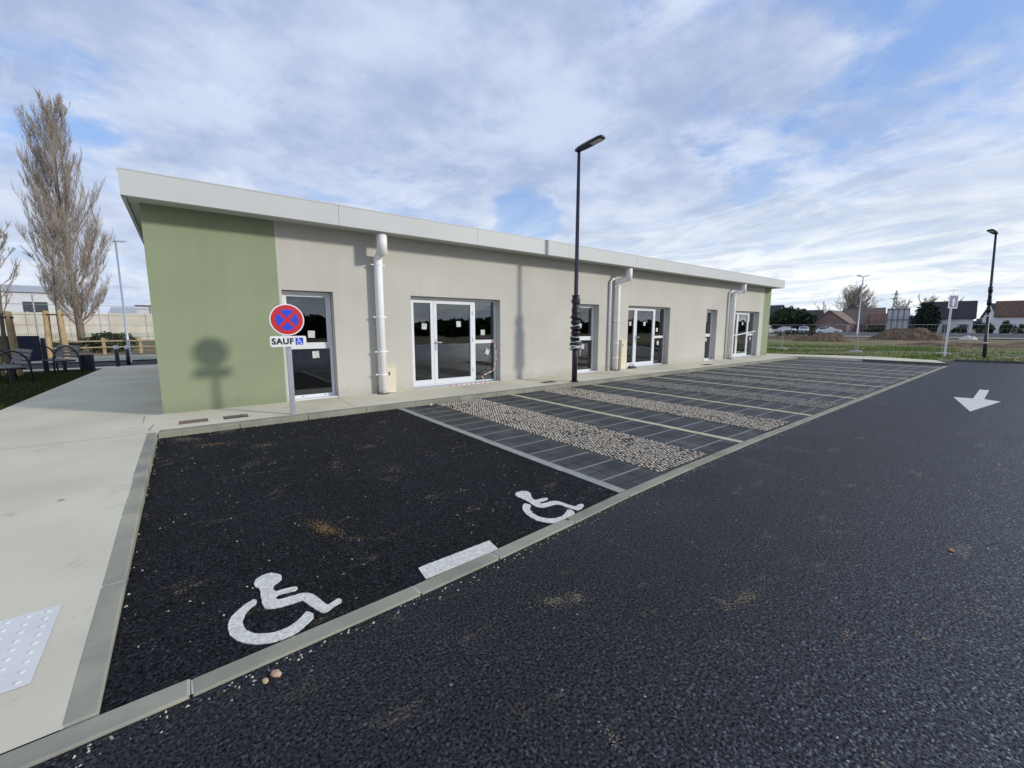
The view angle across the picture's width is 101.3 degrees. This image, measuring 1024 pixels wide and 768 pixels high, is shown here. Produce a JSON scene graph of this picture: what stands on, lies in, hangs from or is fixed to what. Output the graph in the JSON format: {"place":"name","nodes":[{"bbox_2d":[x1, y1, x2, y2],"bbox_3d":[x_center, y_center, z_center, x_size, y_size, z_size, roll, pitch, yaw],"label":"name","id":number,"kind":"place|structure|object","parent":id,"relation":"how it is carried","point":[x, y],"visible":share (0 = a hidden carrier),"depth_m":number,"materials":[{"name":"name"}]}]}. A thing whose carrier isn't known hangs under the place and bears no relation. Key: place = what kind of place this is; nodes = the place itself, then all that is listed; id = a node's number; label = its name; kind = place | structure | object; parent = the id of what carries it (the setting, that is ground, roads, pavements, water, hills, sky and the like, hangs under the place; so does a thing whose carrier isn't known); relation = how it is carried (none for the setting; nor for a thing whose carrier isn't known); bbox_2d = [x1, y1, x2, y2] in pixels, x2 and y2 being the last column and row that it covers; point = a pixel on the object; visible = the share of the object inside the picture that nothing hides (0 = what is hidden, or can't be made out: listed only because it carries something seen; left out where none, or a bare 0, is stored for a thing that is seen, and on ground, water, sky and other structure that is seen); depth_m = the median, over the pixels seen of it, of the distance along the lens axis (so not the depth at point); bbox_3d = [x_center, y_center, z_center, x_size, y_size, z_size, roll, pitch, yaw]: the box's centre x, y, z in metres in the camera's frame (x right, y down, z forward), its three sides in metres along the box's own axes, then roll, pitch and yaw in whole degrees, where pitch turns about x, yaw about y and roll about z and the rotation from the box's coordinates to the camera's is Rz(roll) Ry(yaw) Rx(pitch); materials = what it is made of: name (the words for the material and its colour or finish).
{"place":"outdoors","nodes":[
{"label":"outdoors","id":0,"kind":"place"},
{"bbox_2d":[0,604,61,693],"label":"tactile paving","id":1,"kind":"structure","parent":0,"point":[24,639],"depth_m":2.08,"materials":[{"name":"white concrete"}]},
{"bbox_2d":[0,369,96,409],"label":"lawn","id":2,"kind":"structure","parent":0,"point":[44,390],"depth_m":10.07,"materials":[{"name":"plant"}]},
{"bbox_2d":[0,220,21,376],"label":"young tree","id":3,"kind":"object","parent":2,"relation":"on","point":[7,360],"visible":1,"depth_m":12.60,"materials":[{"name":"brown plant"}]},
{"bbox_2d":[0,311,22,376],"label":"tree stakes","id":4,"kind":"object","parent":2,"relation":"on","point":[11,332],"visible":0.79,"depth_m":12.69,"materials":[{"name":"brown wood"}]},
{"bbox_2d":[0,348,34,382],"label":"park bench","id":5,"kind":"object","parent":2,"relation":"on","point":[12,368],"visible":0.95,"depth_m":11.41,"materials":[{"name":"grey metal"}]},
{"bbox_2d":[0,336,49,372],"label":"notice board","id":6,"kind":"object","parent":2,"relation":"on","point":[31,343],"visible":0.64,"depth_m":13.62,"materials":[{"name":"black metal"}]},
{"bbox_2d":[30,345,82,372],"bbox_3d":[-15.177,-0.834,13.964,1.728,0.905,0.744,3,9,24],"label":"park bench","id":7,"kind":"object","parent":2,"relation":"on","point":[65,349],"visible":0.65,"depth_m":13.90,"materials":[{"name":"grey"}]},
{"bbox_2d":[79,354,95,369],"bbox_3d":[-14.875,-0.737,14.686,0.426,0.566,0.426,-6,10,-38],"label":"litter bin","id":8,"kind":"object","parent":2,"relation":"on","point":[87,361],"visible":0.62,"depth_m":14.58,"materials":[{"name":"grey metal"}]},
{"bbox_2d":[0,312,154,340],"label":"boundary wall","id":9,"kind":"structure","parent":0,"point":[137,324],"depth_m":44.60,"materials":[{"name":"beige concrete"}]},
{"bbox_2d":[4,354,156,364],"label":"street pavement","id":10,"kind":"structure","parent":0,"point":[123,357],"depth_m":20.58,"materials":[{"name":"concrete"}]},
{"bbox_2d":[21,204,78,357],"bbox_3d":[-22.532,-5.039,20.770,1.899,7.538,2.445,-6,10,-38],"label":"young tree","id":11,"kind":"object","parent":10,"relation":"on","point":[59,280],"visible":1,"depth_m":20.45,"materials":[{"name":"brown plant"}]},
{"bbox_2d":[0,365,162,753],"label":"path","id":12,"kind":"structure","parent":0,"point":[54,551],"depth_m":3.55,"materials":[{"name":"concrete"}]},
{"bbox_2d":[5,360,157,370],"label":"street","id":13,"kind":"structure","parent":0,"point":[100,364],"depth_m":17.79,"materials":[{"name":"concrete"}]},
{"bbox_2d":[124,346,130,365],"bbox_3d":[-15.379,-1.115,16.797,0.170,0.840,0.170,-6,10,-38],"label":"bollard","id":14,"kind":"object","parent":13,"relation":"on","point":[127,353],"visible":0.9,"depth_m":16.76,"materials":[{"name":"black metal"}]},
{"bbox_2d":[108,307,136,313],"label":"industrial hall","id":15,"kind":"structure","parent":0,"point":[130,310],"depth_m":71.18,"materials":[{"name":"grey metal"}]},
{"bbox_2d":[117,167,784,413],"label":"commercial building","id":16,"kind":"structure","parent":0,"point":[384,303],"depth_m":9.39,"materials":[{"name":"paint"}]},
{"bbox_2d":[281,291,337,400],"bbox_3d":[-4.125,-0.775,8.564,0.930,2.175,0.240,-6,10,-38],"label":"door","id":17,"kind":"structure","parent":16,"relation":"in","point":[311,334],"depth_m":8.73,"materials":[{"name":"white metal"}]},
{"bbox_2d":[577,304,596,372],"bbox_3d":[2.365,-1.463,13.578,0.950,2.175,0.240,-6,10,-38],"label":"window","id":18,"kind":"structure","parent":16,"relation":"in","point":[585,360],"depth_m":13.74,"materials":[{"name":"white metal"}]},
{"bbox_2d":[704,310,713,360],"bbox_3d":[8.563,-2.130,18.366,0.910,2.195,0.240,-6,10,-38],"label":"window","id":19,"kind":"structure","parent":16,"relation":"in","point":[709,319],"depth_m":18.57,"materials":[{"name":"white metal"}]},
{"bbox_2d":[142,355,793,430],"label":"pavement","id":20,"kind":"structure","parent":0,"point":[213,416],"depth_m":8.92,"materials":[{"name":"concrete"}]},
{"bbox_2d":[179,418,207,424],"bbox_3d":[-5.075,0.604,6.693,0.370,0.026,0.270,-6,10,-38],"label":"drain cover","id":21,"kind":"object","parent":20,"relation":"on","point":[193,421],"visible":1,"depth_m":6.66,"materials":[{"name":"metal"}]},
{"bbox_2d":[269,304,306,413],"bbox_3d":[-3.784,-0.408,7.139,0.550,1.877,0.074,-6,10,-38],"label":"parking sign","id":22,"kind":"object","parent":20,"relation":"on","point":[287,320],"visible":1,"depth_m":7.07,"materials":[{"name":"metal"}]},
{"bbox_2d":[569,134,605,381],"bbox_3d":[1.918,-3.075,10.954,0.882,6.122,0.342,7,11,44],"label":"street lamp","id":23,"kind":"object","parent":20,"relation":"on","point":[575,317],"visible":1,"depth_m":11.15,"materials":[{"name":"grey metal"}]},
{"bbox_2d":[0,330,1023,754],"bbox_3d":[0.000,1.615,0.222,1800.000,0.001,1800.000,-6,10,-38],"label":"ground","id":24,"kind":"structure","parent":0,"point":[152,350],"depth_m":42.88,"materials":[{"name":"green plant"}]},
{"bbox_2d":[0,284,79,312],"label":"industrial hall","id":25,"kind":"structure","parent":24,"relation":"on","point":[21,300],"depth_m":55.09,"materials":[{"name":"grey metal"}]},
{"bbox_2d":[22,301,48,311],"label":"window","id":26,"kind":"structure","parent":25,"relation":"in","point":[27,306],"depth_m":55.24,"materials":[{"name":"grey glass"}]},
{"bbox_2d":[41,311,69,357],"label":"tree stakes","id":27,"kind":"object","parent":24,"relation":"on","point":[48,331],"visible":0.86,"depth_m":20.62,"materials":[{"name":"brown wood"}]},
{"bbox_2d":[40,340,83,351],"bbox_3d":[-27.785,-2.307,25.825,2.202,0.847,1.519,-6,10,-38],"label":"bush","id":28,"kind":"object","parent":24,"relation":"on","point":[69,343],"visible":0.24,"depth_m":25.92,"materials":[{"name":"green plant"}]},
{"bbox_2d":[10,88,116,350],"bbox_3d":[-28.789,-10.426,27.030,4.746,16.515,4.694,-6,10,-38],"label":"poplar tree","id":29,"kind":"object","parent":24,"relation":"on","point":[72,298],"visible":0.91,"depth_m":26.52,"materials":[{"name":"brown plant"}]},
{"bbox_2d":[2,294,147,335],"bbox_3d":[-38.934,-4.151,27.663,39.000,3.900,0.090,-6,10,-38],"label":"sports railing","id":30,"kind":"object","parent":24,"relation":"on","point":[35,314],"visible":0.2,"depth_m":31.00,"materials":[{"name":"silver metal"}]},
{"bbox_2d":[0,333,154,347],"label":"fence","id":31,"kind":"object","parent":24,"relation":"on","point":[95,333],"visible":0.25,"depth_m":29.40,"materials":[{"name":"grey metal"}]},
{"bbox_2d":[5,364,157,372],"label":"path kerb","id":32,"kind":"structure","parent":24,"relation":"on","point":[42,370],"depth_m":14.89,"materials":[{"name":"concrete"}]},
{"bbox_2d":[113,345,119,366],"bbox_3d":[-14.907,-1.034,15.836,0.170,0.840,0.170,-6,10,-38],"label":"bollard","id":33,"kind":"object","parent":32,"relation":"on","point":[116,353],"visible":0.9,"depth_m":15.80,"materials":[{"name":"black metal"}]},
{"bbox_2d":[0,679,190,767],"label":"kerb","id":34,"kind":"structure","parent":24,"relation":"on","point":[56,744],"depth_m":1.67,"materials":[{"name":"concrete"}]},
{"bbox_2d":[53,338,155,353],"bbox_3d":[-24.780,-2.128,24.065,28.000,0.970,0.205,-6,10,-38],"label":"rail fence","id":35,"kind":"object","parent":24,"relation":"on","point":[104,347],"visible":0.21,"depth_m":24.73,"materials":[{"name":"brown wood"}]},
{"bbox_2d":[60,432,157,730],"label":"kerb","id":36,"kind":"structure","parent":24,"relation":"on","point":[85,700],"depth_m":2.33,"materials":[{"name":"concrete"}]},
{"bbox_2d":[80,331,139,352],"bbox_3d":[-25.359,-2.692,26.579,2.907,1.405,1.714,-6,10,-38],"label":"bush","id":37,"kind":"object","parent":24,"relation":"on","point":[107,336],"visible":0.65,"depth_m":26.20,"materials":[{"name":"green plant"}]},
{"bbox_2d":[113,240,128,344],"bbox_3d":[-23.016,-5.163,25.025,0.260,6.622,0.836,-1,8,-8],"label":"street lamp","id":38,"kind":"object","parent":24,"relation":"on","point":[123,308],"visible":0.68,"depth_m":24.69,"materials":[{"name":"metal"}]},
{"bbox_2d":[134,305,151,313],"bbox_3d":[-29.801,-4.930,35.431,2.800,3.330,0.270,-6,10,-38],"label":"industrial hall","id":39,"kind":"object","parent":24,"relation":"on","point":[144,310],"visible":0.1,"depth_m":34.67,"materials":[{"name":"grey metal"}]},
{"bbox_2d":[99,409,618,714],"bbox_3d":[-1.962,0.927,4.980,3.660,0.001,5.605,-6,10,-38],"label":"parking bay","id":40,"kind":"object","parent":24,"relation":"on","point":[220,569],"visible":0.93,"depth_m":3.46,"materials":[{"name":"black asphalt"}]},
{"bbox_2d":[228,573,341,644],"bbox_3d":[-1.393,1.279,2.402,0.672,0.006,0.472,4,9,26],"label":"wheelchair symbol","id":41,"kind":"object","parent":40,"relation":"on","point":[264,584],"visible":1,"depth_m":2.40,"materials":[{"name":"paint"}]},
{"bbox_2d":[418,541,497,578],"bbox_3d":[-0.360,1.209,2.910,0.593,0.006,0.150,-6,10,-38],"label":"painted dash","id":42,"kind":"object","parent":40,"relation":"on","point":[437,567],"visible":1,"depth_m":2.89,"materials":[{"name":"paint"}]},
{"bbox_2d":[515,491,583,522],"bbox_3d":[0.243,1.095,3.744,0.678,0.006,0.500,5,9,31],"label":"wheelchair symbol","id":43,"kind":"object","parent":40,"relation":"on","point":[526,496],"visible":1,"depth_m":3.74,"materials":[{"name":"paint"}]},
{"bbox_2d":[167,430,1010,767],"bbox_3d":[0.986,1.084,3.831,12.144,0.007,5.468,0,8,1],"label":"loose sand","id":44,"kind":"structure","parent":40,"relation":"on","point":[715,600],"depth_m":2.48,"materials":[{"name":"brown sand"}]},
{"bbox_2d":[158,357,798,437],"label":"kerb","id":45,"kind":"structure","parent":24,"relation":"on","point":[223,426],"depth_m":8.16,"materials":[{"name":"concrete"}]},
{"bbox_2d":[191,366,946,696],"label":"kerb","id":46,"kind":"structure","parent":24,"relation":"on","point":[233,670],"depth_m":2.60,"materials":[{"name":"concrete"}]},
{"bbox_2d":[768,305,784,332],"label":"house","id":47,"kind":"structure","parent":24,"relation":"on","point":[773,308],"depth_m":101.95,"materials":[{"name":"stone"}]},
{"bbox_2d":[768,335,801,338],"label":"dirt pile","id":48,"kind":"object","parent":24,"relation":"on","point":[787,337],"visible":0.25,"depth_m":54.36,"materials":[{"name":"brown soil"}]},
{"bbox_2d":[769,306,818,333],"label":"evergreen tree","id":49,"kind":"object","parent":24,"relation":"on","point":[780,317],"visible":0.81,"depth_m":92.23,"materials":[{"name":"green plant"}]},
{"bbox_2d":[770,329,817,335],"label":"bush","id":50,"kind":"object","parent":24,"relation":"on","point":[811,332],"visible":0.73,"depth_m":65.18,"materials":[{"name":"green plant"}]},
{"bbox_2d":[806,310,823,327],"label":"house","id":51,"kind":"structure","parent":24,"relation":"on","point":[818,313],"depth_m":106.72,"materials":[{"name":"stone"}]},
{"bbox_2d":[792,332,851,341],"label":"dirt pile","id":52,"kind":"object","parent":24,"relation":"on","point":[835,337],"visible":0.66,"depth_m":43.93,"materials":[{"name":"brown soil"}]},
{"bbox_2d":[816,327,841,332],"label":"parked car","id":53,"kind":"object","parent":24,"relation":"on","point":[825,329],"visible":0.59,"depth_m":83.81,"materials":[{"name":"white metal"}]},
{"bbox_2d":[811,310,856,333],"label":"house","id":54,"kind":"structure","parent":24,"relation":"on","point":[835,319],"depth_m":92.23,"materials":[{"name":"brick"}]},
{"bbox_2d":[833,282,882,311],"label":"bare tree","id":55,"kind":"object","parent":24,"relation":"on","point":[854,298],"visible":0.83,"depth_m":99.68,"materials":[{"name":"brown plant"}]},
{"bbox_2d":[855,275,869,340],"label":"street lamp","id":56,"kind":"object","parent":24,"relation":"on","point":[860,304],"visible":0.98,"depth_m":45.30,"materials":[{"name":"metal"}]},
{"bbox_2d":[843,307,885,331],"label":"house","id":57,"kind":"structure","parent":24,"relation":"on","point":[852,313],"depth_m":96.28,"materials":[{"name":"tile"}]},
{"bbox_2d":[807,356,944,365],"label":"kerb","id":58,"kind":"structure","parent":24,"relation":"on","point":[904,362],"depth_m":18.18,"materials":[{"name":"concrete"}]},
{"bbox_2d":[868,313,901,330],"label":"house","id":59,"kind":"structure","parent":24,"relation":"on","point":[879,318],"depth_m":92.36,"materials":[{"name":"brown tile"}]},
{"bbox_2d":[885,308,910,329],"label":"site board","id":60,"kind":"object","parent":24,"relation":"on","point":[899,314],"visible":0.67,"depth_m":54.13,"materials":[{"name":"grey metal"}]},
{"bbox_2d":[891,297,912,313],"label":"bare tree","id":61,"kind":"object","parent":24,"relation":"on","point":[904,303],"visible":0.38,"depth_m":110.76,"materials":[{"name":"brown plant"}]},
{"bbox_2d":[868,327,948,340],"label":"dirt pile","id":62,"kind":"object","parent":24,"relation":"on","point":[894,334],"visible":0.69,"depth_m":49.32,"materials":[{"name":"brown soil"}]},
{"bbox_2d":[914,302,942,332],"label":"conifer tree","id":63,"kind":"object","parent":24,"relation":"on","point":[926,313],"visible":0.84,"depth_m":83.15,"materials":[{"name":"green plant"}]},
{"bbox_2d":[908,315,982,329],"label":"woodland","id":64,"kind":"object","parent":24,"relation":"on","point":[912,320],"visible":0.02,"depth_m":233.54,"materials":[{"name":"green plant"}]},
{"bbox_2d":[921,292,977,332],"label":"house","id":65,"kind":"structure","parent":24,"relation":"on","point":[964,312],"depth_m":83.70,"materials":[{"name":"stone"}]},
{"bbox_2d":[949,327,967,332],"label":"bush","id":66,"kind":"object","parent":24,"relation":"on","point":[957,329],"visible":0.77,"depth_m":80.29,"materials":[{"name":"green plant"}]},
{"bbox_2d":[895,342,1023,348],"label":"dirt pile","id":67,"kind":"object","parent":24,"relation":"on","point":[956,344],"visible":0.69,"depth_m":31.98,"materials":[{"name":"brown soil"}]},
{"bbox_2d":[975,322,995,332],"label":"bush","id":68,"kind":"object","parent":24,"relation":"on","point":[983,331],"visible":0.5,"depth_m":74.23,"materials":[{"name":"green plant"}]},
{"bbox_2d":[980,303,995,327],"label":"house","id":69,"kind":"structure","parent":24,"relation":"on","point":[992,320],"depth_m":90.71,"materials":[{"name":"paint"}]},
{"bbox_2d":[998,320,1010,332],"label":"bush","id":70,"kind":"object","parent":24,"relation":"on","point":[1004,326],"visible":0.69,"depth_m":72.49,"materials":[{"name":"green plant"}]},
{"bbox_2d":[993,300,1023,332],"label":"house","id":71,"kind":"structure","parent":24,"relation":"on","point":[1012,312],"depth_m":78.55,"materials":[{"name":"brown tile"}]},
{"bbox_2d":[1005,323,1023,333],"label":"bush","id":72,"kind":"object","parent":24,"relation":"on","point":[1020,330],"visible":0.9,"depth_m":71.11,"materials":[{"name":"green plant"}]},
{"bbox_2d":[0,0,1023,320],"label":"sky","id":73,"kind":"structure","parent":0,"point":[814,146],"materials":[{"name":"blue"}]},
{"bbox_2d":[30,361,1023,767],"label":"road","id":74,"kind":"structure","parent":0,"point":[492,667],"depth_m":2.16,"materials":[{"name":"black asphalt"}]},
{"bbox_2d":[270,669,281,677],"bbox_3d":[-1.094,1.342,1.942,0.059,0.024,0.038,4,9,27],"label":"stone","id":75,"kind":"object","parent":74,"relation":"on","point":[276,673],"visible":1,"depth_m":1.93,"materials":[{"name":"beige stone"}]},
{"bbox_2d":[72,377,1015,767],"bbox_3d":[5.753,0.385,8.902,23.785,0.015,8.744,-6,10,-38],"label":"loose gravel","id":76,"kind":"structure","parent":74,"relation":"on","point":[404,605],"depth_m":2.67,"materials":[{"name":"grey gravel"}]},
{"bbox_2d":[954,390,999,410],"bbox_3d":[10.320,0.332,9.318,4.267,0.005,0.705,-6,10,-38],"label":"painted arrow","id":77,"kind":"object","parent":74,"relation":"on","point":[978,400],"visible":1,"depth_m":8.99,"materials":[{"name":"paint"}]},
{"bbox_2d":[937,359,1023,365],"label":"kerb","id":78,"kind":"structure","parent":74,"relation":"on","point":[989,361],"depth_m":18.78,"materials":[{"name":"concrete"}]},
{"bbox_2d":[399,358,941,492],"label":"paving","id":79,"kind":"structure","parent":0,"point":[622,475],"depth_m":7.93,"materials":[{"name":"grey concrete"}]},
{"bbox_2d":[397,408,624,492],"bbox_3d":[-0.567,0.763,6.157,0.106,0.013,5.315,-6,10,-38],"label":"parking line","id":80,"kind":"object","parent":79,"relation":"on","point":[575,474],"visible":0.99,"depth_m":5.17,"materials":[{"name":"white paint"}]},
{"bbox_2d":[436,398,707,473],"bbox_3d":[0.439,0.649,6.965,1.090,0.001,5.276,-6,10,-38],"label":"gravel bed","id":81,"kind":"object","parent":79,"relation":"on","point":[508,413],"visible":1,"depth_m":6.01,"materials":[{"name":"beige gravel"}]},
{"bbox_2d":[509,394,742,442],"bbox_3d":[1.581,0.527,7.873,0.117,0.013,5.227,-6,10,-38],"label":"parking line","id":82,"kind":"object","parent":79,"relation":"on","point":[696,432],"visible":1,"depth_m":7.07,"materials":[{"name":"white paint"}]},
{"bbox_2d":[541,387,790,430],"bbox_3d":[2.693,0.404,8.748,1.000,0.001,5.211,-6,10,-38],"label":"gravel bed","id":83,"kind":"object","parent":79,"relation":"on","point":[718,417],"visible":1,"depth_m":7.91,"materials":[{"name":"beige gravel"}]},
{"bbox_2d":[590,384,810,415],"bbox_3d":[3.797,0.290,9.602,0.118,0.013,5.199,-6,10,-38],"label":"parking line","id":84,"kind":"object","parent":79,"relation":"on","point":[707,400],"visible":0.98,"depth_m":8.98,"materials":[{"name":"white paint"}]},
{"bbox_2d":[656,377,855,398],"bbox_3d":[6.062,0.048,11.364,0.118,0.013,5.181,-6,10,-38],"label":"parking line","id":85,"kind":"object","parent":79,"relation":"on","point":[761,388],"visible":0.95,"depth_m":10.83,"materials":[{"name":"white paint"}]},
{"bbox_2d":[700,371,885,387],"bbox_3d":[8.265,-0.187,13.077,0.116,0.014,5.165,-6,10,-38],"label":"parking line","id":86,"kind":"object","parent":79,"relation":"on","point":[795,379],"visible":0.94,"depth_m":12.67,"materials":[{"name":"white paint"}]},
{"bbox_2d":[710,368,900,383],"bbox_3d":[9.359,-0.308,13.934,1.010,0.001,5.153,-6,10,-38],"label":"gravel bed","id":87,"kind":"object","parent":79,"relation":"on","point":[882,381],"visible":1,"depth_m":13.44,"materials":[{"name":"grey gravel"}]},
{"bbox_2d":[734,366,906,378],"bbox_3d":[10.548,-0.430,14.848,0.117,0.013,5.151,-6,10,-38],"label":"parking line","id":88,"kind":"object","parent":79,"relation":"on","point":[822,372],"visible":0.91,"depth_m":14.58,"materials":[{"name":"white paint"}]},
{"bbox_2d":[750,364,919,376],"bbox_3d":[11.641,-0.551,15.706,1.010,0.001,5.140,-6,10,-38],"label":"gravel bed","id":89,"kind":"object","parent":79,"relation":"on","point":[844,371],"visible":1,"depth_m":15.10,"materials":[{"name":"grey gravel"}]},
{"bbox_2d":[613,379,841,408],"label":"gravel","id":90,"kind":"structure","parent":0,"point":[729,391],"depth_m":10.02,"materials":[{"name":"beige gravel"}]},
{"bbox_2d":[669,373,875,393],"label":"gravel","id":91,"kind":"structure","parent":0,"point":[864,391],"depth_m":11.78,"materials":[{"name":"grey gravel"}]},
{"bbox_2d":[766,353,943,362],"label":"end pavement","id":92,"kind":"structure","parent":0,"point":[838,357],"depth_m":20.29,"materials":[{"name":"concrete"}]},
{"bbox_2d":[767,341,1023,360],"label":"verge","id":93,"kind":"structure","parent":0,"point":[864,344],"depth_m":27.15,"materials":[{"name":"green plant"}]},
{"bbox_2d":[783,324,857,350],"bbox_3d":[19.219,-2.941,26.342,0.034,1.562,3.788,-7,11,-42],"label":"barrier","id":94,"kind":"object","parent":93,"relation":"on","point":[820,333],"visible":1,"depth_m":26.17,"materials":[{"name":"silver metal"}]},
{"bbox_2d":[857,324,945,352],"bbox_3d":[22.149,-2.618,23.989,3.696,1.562,0.033,5,9,30],"label":"barrier","id":95,"kind":"object","parent":93,"relation":"on","point":[906,336],"visible":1,"depth_m":23.89,"materials":[{"name":"silver metal"}]},
{"bbox_2d":[943,295,958,355],"bbox_3d":[22.454,-2.981,21.563,0.580,3.120,0.121,-1,8,-10],"label":"arrow sign","id":96,"kind":"object","parent":93,"relation":"on","point":[953,301],"visible":0.96,"depth_m":21.41,"materials":[{"name":"white metal"}]},
{"bbox_2d":[948,324,1023,354],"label":"barrier","id":97,"kind":"object","parent":93,"relation":"on","point":[992,332],"visible":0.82,"depth_m":21.77,"materials":[{"name":"silver metal"}]},
{"bbox_2d":[982,229,997,357],"bbox_3d":[22.886,-4.278,20.198,0.836,6.072,0.260,-4,7,-25],"label":"street lamp","id":98,"kind":"object","parent":93,"relation":"on","point":[989,304],"visible":0.91,"depth_m":20.30,"materials":[{"name":"grey metal"}]},
{"bbox_2d":[768,335,1023,338],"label":"distant road","id":99,"kind":"structure","parent":0,"point":[948,337],"depth_m":58.76,"materials":[{"name":"grey asphalt"}]},
{"bbox_2d":[832,332,1023,336],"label":"garden wall","id":100,"kind":"structure","parent":0,"point":[962,334],"depth_m":66.20,"materials":[{"name":"grey concrete"}]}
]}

